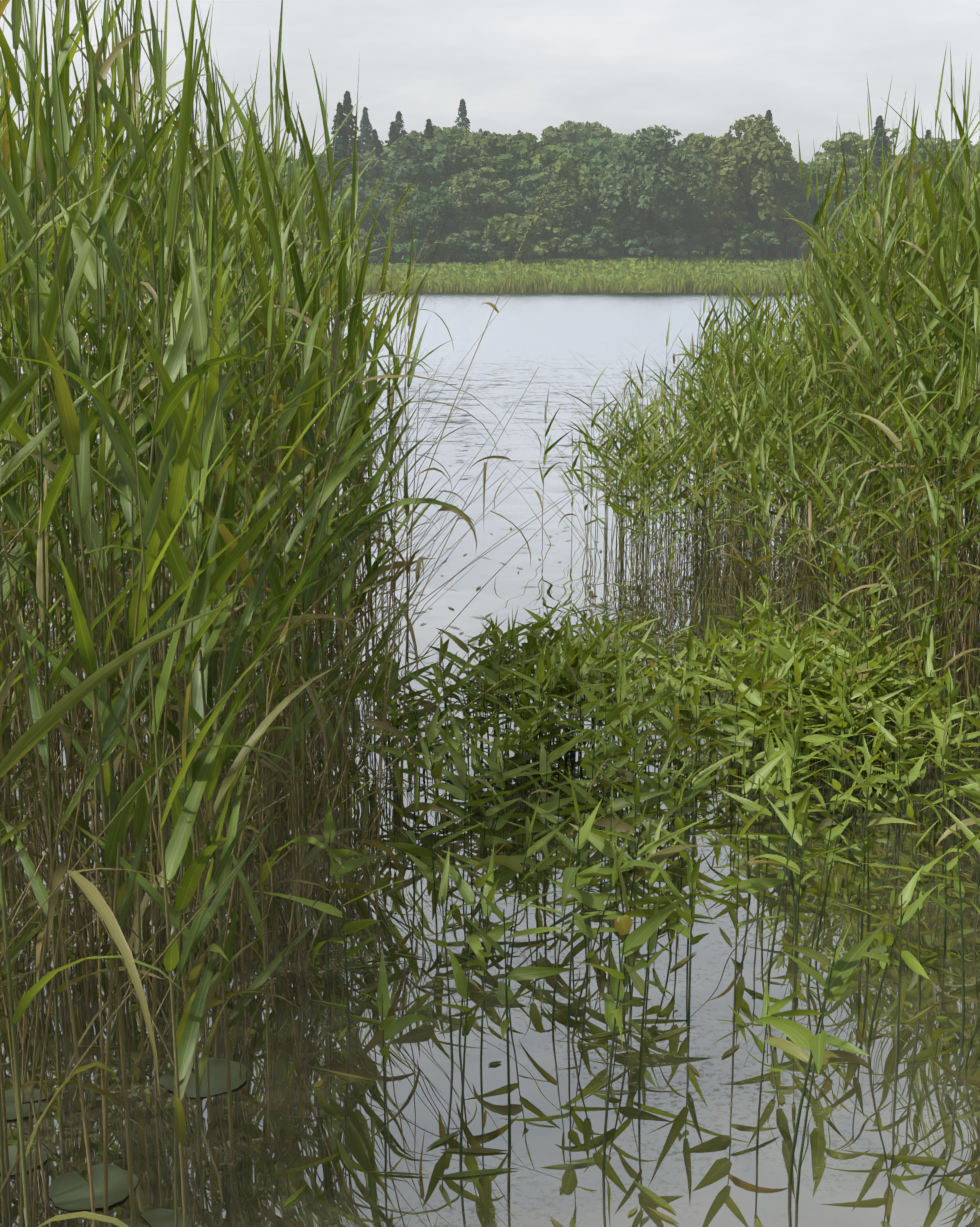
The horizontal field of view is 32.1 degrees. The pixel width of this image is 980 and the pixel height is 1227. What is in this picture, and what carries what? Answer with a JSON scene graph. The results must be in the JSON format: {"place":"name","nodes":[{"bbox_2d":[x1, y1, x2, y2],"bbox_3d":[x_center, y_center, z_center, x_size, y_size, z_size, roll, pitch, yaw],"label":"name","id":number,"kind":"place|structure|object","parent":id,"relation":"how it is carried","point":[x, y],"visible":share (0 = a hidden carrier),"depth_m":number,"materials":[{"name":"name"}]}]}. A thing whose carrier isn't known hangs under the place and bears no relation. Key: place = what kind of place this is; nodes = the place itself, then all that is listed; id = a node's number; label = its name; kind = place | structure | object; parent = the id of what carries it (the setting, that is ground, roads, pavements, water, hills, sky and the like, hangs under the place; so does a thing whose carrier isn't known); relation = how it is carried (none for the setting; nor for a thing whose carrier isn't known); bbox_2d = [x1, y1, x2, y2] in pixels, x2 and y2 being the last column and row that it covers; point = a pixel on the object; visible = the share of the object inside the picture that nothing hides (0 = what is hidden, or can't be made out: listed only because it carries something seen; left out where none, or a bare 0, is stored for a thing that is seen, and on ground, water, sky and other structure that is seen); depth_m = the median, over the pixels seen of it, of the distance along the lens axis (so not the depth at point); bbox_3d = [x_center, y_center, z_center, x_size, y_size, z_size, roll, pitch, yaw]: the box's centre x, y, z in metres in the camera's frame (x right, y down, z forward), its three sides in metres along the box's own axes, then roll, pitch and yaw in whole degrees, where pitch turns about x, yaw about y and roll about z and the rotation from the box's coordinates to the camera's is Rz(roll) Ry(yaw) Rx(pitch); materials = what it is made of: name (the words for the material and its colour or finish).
{"place":"outdoors","nodes":[
{"label":"outdoors","id":0,"kind":"place"},
{"bbox_2d":[10,233,899,292],"bbox_3d":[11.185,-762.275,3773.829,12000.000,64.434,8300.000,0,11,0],"label":"terrain","id":1,"kind":"structure","parent":0,"point":[576,256],"depth_m":331.46,"materials":[{"name":"green plant"}]},
{"bbox_2d":[256,157,317,192],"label":"broadleaf tree","id":2,"kind":"object","parent":1,"relation":"on","point":[297,174],"visible":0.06,"depth_m":360.56,"materials":[{"name":"green plant"}]},
{"bbox_2d":[303,147,365,191],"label":"broadleaf tree","id":3,"kind":"object","parent":1,"relation":"on","point":[361,158],"visible":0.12,"depth_m":352.54,"materials":[{"name":"green plant"}]},
{"bbox_2d":[306,207,366,262],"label":"shrub","id":4,"kind":"object","parent":1,"relation":"on","point":[362,239],"visible":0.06,"depth_m":317.76,"materials":[{"name":"green plant"}]},
{"bbox_2d":[324,102,365,250],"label":"conifer tree","id":5,"kind":"object","parent":1,"relation":"on","point":[339,151],"visible":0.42,"depth_m":340.32,"materials":[{"name":"green plant"}]},
{"bbox_2d":[335,91,362,159],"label":"conifer tree","id":6,"kind":"object","parent":1,"relation":"on","point":[347,107],"visible":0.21,"depth_m":379.52,"materials":[{"name":"green plant"}]},
{"bbox_2d":[330,199,372,235],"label":"broadleaf tree","id":7,"kind":"object","parent":1,"relation":"on","point":[367,217],"visible":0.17,"depth_m":328.39,"materials":[{"name":"green plant"}]},
{"bbox_2d":[326,187,380,229],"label":"broadleaf tree","id":8,"kind":"object","parent":1,"relation":"on","point":[374,203],"visible":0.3,"depth_m":328.21,"materials":[{"name":"green plant"}]},
{"bbox_2d":[328,178,385,223],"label":"broadleaf tree","id":9,"kind":"object","parent":1,"relation":"on","point":[365,185],"visible":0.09,"depth_m":338.23,"materials":[{"name":"green plant"}]},
{"bbox_2d":[326,159,402,243],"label":"broadleaf tree","id":10,"kind":"object","parent":1,"relation":"on","point":[379,170],"visible":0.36,"depth_m":341.30,"materials":[{"name":"green plant"}]},
{"bbox_2d":[357,107,372,153],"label":"conifer tree","id":11,"kind":"object","parent":1,"relation":"on","point":[365,130],"visible":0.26,"depth_m":448.26,"materials":[{"name":"green plant"}]},
{"bbox_2d":[352,246,378,262],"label":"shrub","id":12,"kind":"object","parent":1,"relation":"on","point":[371,257],"visible":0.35,"depth_m":322.15,"materials":[{"name":"green plant"}]},
{"bbox_2d":[367,129,378,150],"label":"conifer tree","id":13,"kind":"object","parent":1,"relation":"on","point":[374,140],"visible":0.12,"depth_m":407.27,"materials":[{"name":"green plant"}]},
{"bbox_2d":[358,188,392,258],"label":"broadleaf tree","id":14,"kind":"object","parent":1,"relation":"on","point":[381,195],"visible":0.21,"depth_m":336.99,"materials":[{"name":"green plant"}]},
{"bbox_2d":[369,140,384,253],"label":"conifer tree","id":15,"kind":"object","parent":1,"relation":"on","point":[379,149],"visible":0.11,"depth_m":352.58,"materials":[{"name":"green plant"}]},
{"bbox_2d":[363,232,404,261],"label":"shrub","id":16,"kind":"object","parent":1,"relation":"on","point":[380,244],"visible":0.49,"depth_m":327.25,"materials":[{"name":"green plant"}]},
{"bbox_2d":[363,146,407,180],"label":"broadleaf tree","id":17,"kind":"object","parent":1,"relation":"on","point":[372,153],"depth_m":360.34,"materials":[{"name":"green plant"}]},
{"bbox_2d":[372,226,399,252],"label":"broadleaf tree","id":18,"kind":"object","parent":1,"relation":"on","point":[384,229],"visible":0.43,"depth_m":330.04,"materials":[{"name":"green plant"}]},
{"bbox_2d":[385,121,400,147],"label":"conifer tree","id":19,"kind":"object","parent":1,"relation":"on","point":[393,133],"visible":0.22,"depth_m":399.27,"materials":[{"name":"green plant"}]},
{"bbox_2d":[375,181,425,259],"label":"broadleaf tree","id":20,"kind":"object","parent":1,"relation":"on","point":[399,193],"visible":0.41,"depth_m":333.15,"materials":[{"name":"green plant"}]},
{"bbox_2d":[395,111,407,139],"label":"conifer tree","id":21,"kind":"object","parent":1,"relation":"on","point":[398,117],"visible":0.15,"depth_m":429.61,"materials":[{"name":"green plant"}]},
{"bbox_2d":[385,207,432,253],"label":"broadleaf tree","id":22,"kind":"object","parent":1,"relation":"on","point":[404,231],"visible":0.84,"depth_m":323.30,"materials":[{"name":"green plant"}]},
{"bbox_2d":[394,239,428,264],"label":"shrub","id":23,"kind":"object","parent":1,"relation":"on","point":[407,246],"visible":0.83,"depth_m":318.50,"materials":[{"name":"green plant"}]},
{"bbox_2d":[363,135,464,197],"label":"broadleaf tree","id":24,"kind":"object","parent":1,"relation":"on","point":[428,158],"visible":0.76,"depth_m":341.36,"materials":[{"name":"green plant"}]},
{"bbox_2d":[402,183,431,232],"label":"broadleaf tree","id":25,"kind":"object","parent":1,"relation":"on","point":[421,187],"visible":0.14,"depth_m":338.45,"materials":[{"name":"green plant"}]},
{"bbox_2d":[406,232,449,261],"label":"shrub","id":26,"kind":"object","parent":1,"relation":"on","point":[440,249],"visible":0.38,"depth_m":326.77,"materials":[{"name":"green plant"}]},
{"bbox_2d":[421,119,436,182],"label":"conifer tree","id":27,"kind":"object","parent":1,"relation":"on","point":[428,131],"visible":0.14,"depth_m":371.27,"materials":[{"name":"green plant"}]},
{"bbox_2d":[401,187,463,261],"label":"broadleaf tree","id":28,"kind":"object","parent":1,"relation":"on","point":[448,211],"visible":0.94,"depth_m":322.92,"materials":[{"name":"green plant"}]},
{"bbox_2d":[408,125,475,148],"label":"broadleaf tree","id":29,"kind":"object","parent":1,"relation":"on","point":[437,129],"visible":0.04,"depth_m":389.27,"materials":[{"name":"green plant"}]},
{"bbox_2d":[406,138,483,253],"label":"broadleaf tree","id":30,"kind":"object","parent":1,"relation":"on","point":[431,181],"visible":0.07,"depth_m":352.11,"materials":[{"name":"green plant"}]},
{"bbox_2d":[426,220,480,262],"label":"shrub","id":31,"kind":"object","parent":1,"relation":"on","point":[476,232],"visible":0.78,"depth_m":324.39,"materials":[{"name":"green plant"}]},
{"bbox_2d":[426,180,482,256],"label":"broadleaf tree","id":32,"kind":"object","parent":1,"relation":"on","point":[444,184],"visible":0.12,"depth_m":338.60,"materials":[{"name":"green plant"}]},
{"bbox_2d":[434,127,480,151],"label":"broadleaf tree","id":33,"kind":"object","parent":1,"relation":"on","point":[443,134],"visible":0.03,"depth_m":384.17,"materials":[{"name":"green plant"}]},
{"bbox_2d":[433,209,487,261],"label":"shrub","id":34,"kind":"object","parent":1,"relation":"on","point":[463,226],"visible":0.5,"depth_m":326.44,"materials":[{"name":"green plant"}]},
{"bbox_2d":[454,99,469,130],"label":"conifer tree","id":35,"kind":"object","parent":1,"relation":"on","point":[465,122],"visible":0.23,"depth_m":453.55,"materials":[{"name":"green plant"}]},
{"bbox_2d":[10,255,926,292],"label":"reeds","id":36,"kind":"object","parent":1,"relation":"on","point":[692,280],"visible":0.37,"depth_m":297.87,"materials":[{"name":"green plant"}]},
{"bbox_2d":[445,230,493,262],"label":"shrub","id":37,"kind":"object","parent":1,"relation":"on","point":[470,251],"visible":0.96,"depth_m":321.59,"materials":[{"name":"green plant"}]},
{"bbox_2d":[443,166,511,258],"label":"broadleaf tree","id":38,"kind":"object","parent":1,"relation":"on","point":[473,181],"visible":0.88,"depth_m":328.33,"materials":[{"name":"green plant"}]},
{"bbox_2d":[442,132,518,254],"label":"broadleaf tree","id":39,"kind":"object","parent":1,"relation":"on","point":[491,145],"visible":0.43,"depth_m":341.87,"materials":[{"name":"green plant"}]},
{"bbox_2d":[474,210,500,240],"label":"broadleaf tree","id":40,"kind":"object","parent":1,"relation":"on","point":[481,229],"visible":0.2,"depth_m":331.10,"materials":[{"name":"green plant"}]},
{"bbox_2d":[471,236,504,261],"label":"shrub","id":41,"kind":"object","parent":1,"relation":"on","point":[492,254],"visible":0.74,"depth_m":325.29,"materials":[{"name":"green plant"}]},
{"bbox_2d":[0,0,979,1226],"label":"reeds","id":42,"kind":"object","parent":1,"relation":"on","point":[180,453],"visible":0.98,"depth_m":4.57,"materials":[{"name":"green plant"}]},
{"bbox_2d":[480,224,531,260],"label":"shrub","id":43,"kind":"object","parent":1,"relation":"on","point":[510,249],"visible":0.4,"depth_m":326.98,"materials":[{"name":"green plant"}]},
{"bbox_2d":[484,214,535,258],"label":"shrub","id":44,"kind":"object","parent":1,"relation":"on","point":[516,246],"visible":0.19,"depth_m":328.56,"materials":[{"name":"green plant"}]},
{"bbox_2d":[502,203,523,216],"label":"broadleaf tree","id":45,"kind":"object","parent":1,"relation":"on","point":[516,209],"visible":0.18,"depth_m":332.48,"materials":[{"name":"green plant"}]},
{"bbox_2d":[483,213,554,263],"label":"shrub","id":46,"kind":"object","parent":1,"relation":"on","point":[506,231],"visible":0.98,"depth_m":319.21,"materials":[{"name":"green plant"}]},
{"bbox_2d":[479,132,568,211],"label":"broadleaf tree","id":47,"kind":"object","parent":1,"relation":"on","point":[520,145],"visible":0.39,"depth_m":338.88,"materials":[{"name":"green plant"}]},
{"bbox_2d":[506,162,577,255],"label":"broadleaf tree","id":48,"kind":"object","parent":1,"relation":"on","point":[528,184],"visible":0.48,"depth_m":332.52,"materials":[{"name":"green plant"}]},
{"bbox_2d":[518,201,566,257],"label":"shrub","id":49,"kind":"object","parent":1,"relation":"on","point":[553,231],"visible":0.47,"depth_m":328.31,"materials":[{"name":"green plant"}]},
{"bbox_2d":[504,145,587,253],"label":"broadleaf tree","id":50,"kind":"object","parent":1,"relation":"on","point":[539,157],"visible":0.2,"depth_m":336.69,"materials":[{"name":"green plant"}]},
{"bbox_2d":[521,183,592,256],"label":"broadleaf tree","id":51,"kind":"object","parent":1,"relation":"on","point":[574,201],"visible":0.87,"depth_m":327.99,"materials":[{"name":"green plant"}]},
{"bbox_2d":[536,223,587,256],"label":"shrub","id":52,"kind":"object","parent":1,"relation":"on","point":[578,230],"visible":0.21,"depth_m":330.94,"materials":[{"name":"green plant"}]},
{"bbox_2d":[549,227,581,259],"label":"shrub","id":53,"kind":"object","parent":1,"relation":"on","point":[566,242],"visible":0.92,"depth_m":325.14,"materials":[{"name":"green plant"}]},
{"bbox_2d":[534,153,600,254],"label":"broadleaf tree","id":54,"kind":"object","parent":1,"relation":"on","point":[583,178],"visible":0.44,"depth_m":332.13,"materials":[{"name":"green plant"}]},
{"bbox_2d":[538,121,622,228],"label":"broadleaf tree","id":55,"kind":"object","parent":1,"relation":"on","point":[571,133],"visible":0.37,"depth_m":407.76,"materials":[{"name":"green plant"}]},
{"bbox_2d":[547,139,617,253],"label":"broadleaf tree","id":56,"kind":"object","parent":1,"relation":"on","point":[597,153],"visible":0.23,"depth_m":335.77,"materials":[{"name":"green plant"}]},
{"bbox_2d":[570,233,608,258],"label":"shrub","id":57,"kind":"object","parent":1,"relation":"on","point":[593,252],"visible":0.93,"depth_m":324.30,"materials":[{"name":"green plant"}]},
{"bbox_2d":[573,226,616,258],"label":"shrub","id":58,"kind":"object","parent":1,"relation":"on","point":[591,237],"visible":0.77,"depth_m":324.33,"materials":[{"name":"green plant"}]},
{"bbox_2d":[588,216,617,257],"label":"broadleaf tree","id":59,"kind":"object","parent":1,"relation":"on","point":[597,221],"visible":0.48,"depth_m":329.88,"materials":[{"name":"green plant"}]},
{"bbox_2d":[603,235,623,255],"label":"shrub","id":60,"kind":"object","parent":1,"relation":"on","point":[618,246],"visible":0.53,"depth_m":333.25,"materials":[{"name":"green plant"}]},
{"bbox_2d":[603,203,647,256],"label":"broadleaf tree","id":61,"kind":"object","parent":1,"relation":"on","point":[630,223],"visible":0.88,"depth_m":329.40,"materials":[{"name":"green plant"}]},
{"bbox_2d":[587,165,669,255],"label":"broadleaf tree","id":62,"kind":"object","parent":1,"relation":"on","point":[595,202],"visible":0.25,"depth_m":328.88,"materials":[{"name":"green plant"}]},
{"bbox_2d":[623,229,667,256],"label":"shrub","id":63,"kind":"object","parent":1,"relation":"on","point":[658,244],"visible":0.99,"depth_m":325.42,"materials":[{"name":"green plant"}]},
{"bbox_2d":[592,125,719,258],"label":"willow tree","id":64,"kind":"object","parent":1,"relation":"on","point":[648,150],"visible":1,"depth_m":320.93,"materials":[{"name":"green plant"}]},
{"bbox_2d":[642,223,686,256],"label":"shrub","id":65,"kind":"object","parent":1,"relation":"on","point":[665,231],"visible":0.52,"depth_m":330.22,"materials":[{"name":"green plant"}]},
{"bbox_2d":[663,230,705,259],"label":"shrub","id":66,"kind":"object","parent":1,"relation":"on","point":[681,242],"visible":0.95,"depth_m":324.79,"materials":[{"name":"green plant"}]},
{"bbox_2d":[669,132,748,253],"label":"broadleaf tree","id":67,"kind":"object","parent":1,"relation":"on","point":[700,141],"visible":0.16,"depth_m":347.65,"materials":[{"name":"green plant"}]},
{"bbox_2d":[691,175,749,254],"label":"broadleaf tree","id":68,"kind":"object","parent":1,"relation":"on","point":[721,204],"visible":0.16,"depth_m":338.80,"materials":[{"name":"green plant"}]},
{"bbox_2d":[705,205,748,251],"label":"broadleaf tree","id":69,"kind":"object","parent":1,"relation":"on","point":[729,215],"visible":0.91,"depth_m":331.71,"materials":[{"name":"green plant"}]},
{"bbox_2d":[719,237,751,259],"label":"shrub","id":70,"kind":"object","parent":1,"relation":"on","point":[729,253],"visible":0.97,"depth_m":324.37,"materials":[{"name":"green plant"}]},
{"bbox_2d":[719,222,767,257],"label":"shrub","id":71,"kind":"object","parent":1,"relation":"on","point":[750,227],"visible":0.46,"depth_m":331.28,"materials":[{"name":"green plant"}]},
{"bbox_2d":[691,114,814,257],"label":"willow tree","id":72,"kind":"object","parent":1,"relation":"on","point":[731,157],"visible":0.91,"depth_m":325.88,"materials":[{"name":"green plant"}]},
{"bbox_2d":[736,205,769,231],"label":"broadleaf tree","id":73,"kind":"object","parent":1,"relation":"on","point":[758,221],"visible":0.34,"depth_m":333.28,"materials":[{"name":"green plant"}]},
{"bbox_2d":[730,229,780,261],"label":"shrub","id":74,"kind":"object","parent":1,"relation":"on","point":[763,241],"visible":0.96,"depth_m":326.28,"materials":[{"name":"green plant"}]},
{"bbox_2d":[725,220,798,256],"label":"shrub","id":75,"kind":"object","parent":1,"relation":"on","point":[774,226],"visible":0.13,"depth_m":337.69,"materials":[{"name":"green plant"}]},
{"bbox_2d":[735,157,811,256],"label":"broadleaf tree","id":76,"kind":"object","parent":1,"relation":"on","point":[780,185],"visible":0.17,"depth_m":333.76,"materials":[{"name":"green plant"}]},
{"bbox_2d":[754,227,794,256],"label":"shrub","id":77,"kind":"object","parent":1,"relation":"on","point":[776,249],"visible":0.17,"depth_m":340.75,"materials":[{"name":"green plant"}]},
{"bbox_2d":[759,190,812,258],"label":"broadleaf tree","id":78,"kind":"object","parent":1,"relation":"on","point":[797,208],"visible":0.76,"depth_m":330.45,"materials":[{"name":"green plant"}]},
{"bbox_2d":[788,232,814,260],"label":"shrub","id":79,"kind":"object","parent":1,"relation":"on","point":[793,238],"visible":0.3,"depth_m":328.39,"materials":[{"name":"green plant"}]},
{"bbox_2d":[793,168,832,258],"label":"broadleaf tree","id":80,"kind":"object","parent":1,"relation":"on","point":[813,199],"visible":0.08,"depth_m":343.26,"materials":[{"name":"green plant"}]},
{"bbox_2d":[791,223,844,257],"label":"shrub","id":81,"kind":"object","parent":1,"relation":"on","point":[840,236],"visible":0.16,"depth_m":327.43,"materials":[{"name":"green plant"}]},
{"bbox_2d":[808,155,873,200],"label":"broadleaf tree","id":82,"kind":"object","parent":1,"relation":"on","point":[850,160],"visible":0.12,"depth_m":344.81,"materials":[{"name":"green plant"}]},
{"bbox_2d":[811,174,872,230],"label":"broadleaf tree","id":83,"kind":"object","parent":1,"relation":"on","point":[830,207],"visible":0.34,"depth_m":334.92,"materials":[{"name":"green plant"}]},
{"bbox_2d":[815,128,899,161],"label":"broadleaf tree","id":84,"kind":"object","parent":1,"relation":"on","point":[847,141],"visible":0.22,"depth_m":360.49,"materials":[{"name":"green plant"}]},
{"bbox_2d":[829,164,888,245],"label":"tall broadleaf tree","id":85,"kind":"object","parent":1,"relation":"on","point":[857,176],"visible":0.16,"depth_m":335.02,"materials":[{"name":"green plant"}]},
{"bbox_2d":[837,190,883,230],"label":"broadleaf tree","id":86,"kind":"object","parent":1,"relation":"on","point":[854,205],"visible":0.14,"depth_m":329.80,"materials":[{"name":"green plant"}]},
{"bbox_2d":[867,115,892,194],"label":"conifer tree","id":87,"kind":"object","parent":1,"relation":"on","point":[878,123],"visible":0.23,"depth_m":345.05,"materials":[{"name":"green plant"}]},
{"bbox_2d":[891,137,979,217],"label":"tall broadleaf tree","id":88,"kind":"object","parent":1,"relation":"on","point":[920,149],"visible":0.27,"depth_m":321.07,"materials":[{"name":"green plant"}]},
{"bbox_2d":[0,293,979,1226],"bbox_3d":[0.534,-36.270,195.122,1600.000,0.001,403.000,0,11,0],"label":"lake water","id":89,"kind":"structure","parent":0,"point":[888,1143],"depth_m":4.03,"materials":[{"name":"grey liquid"}]},
{"bbox_2d":[0,1142,47,1175],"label":"lily pad","id":90,"kind":"object","parent":89,"relation":"on","point":[12,1149],"visible":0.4,"depth_m":3.22,"materials":[{"name":"green plant"}]},
{"bbox_2d":[1,1088,50,1119],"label":"lily pad","id":91,"kind":"object","parent":89,"relation":"on","point":[10,1105],"visible":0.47,"depth_m":3.44,"materials":[{"name":"green plant"}]},
{"bbox_2d":[49,1163,138,1209],"bbox_3d":[-0.722,1.049,3.114,0.160,0.003,0.160,-6,13,-29],"label":"lily pad","id":92,"kind":"object","parent":89,"relation":"on","point":[69,1191],"visible":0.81,"depth_m":3.11,"materials":[{"name":"green plant"}]},
{"bbox_2d":[116,1208,192,1226],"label":"lily pad","id":93,"kind":"object","parent":89,"relation":"on","point":[160,1217],"visible":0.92,"depth_m":3.01,"materials":[{"name":"green plant"}]},
{"bbox_2d":[159,1057,246,1097],"bbox_3d":[-0.594,0.965,3.550,0.182,0.003,0.181,-10,15,-43],"label":"lily pad","id":94,"kind":"object","parent":89,"relation":"on","point":[218,1075],"visible":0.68,"depth_m":3.54,"materials":[{"name":"green plant"}]},
{"bbox_2d":[0,526,979,1226],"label":"floating leaf litter","id":95,"kind":"object","parent":89,"relation":"on","point":[490,1150],"visible":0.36,"depth_m":3.83,"materials":[{"name":"plant"}]},
{"bbox_2d":[0,0,979,230],"label":"sky","id":96,"kind":"structure","parent":0,"point":[687,67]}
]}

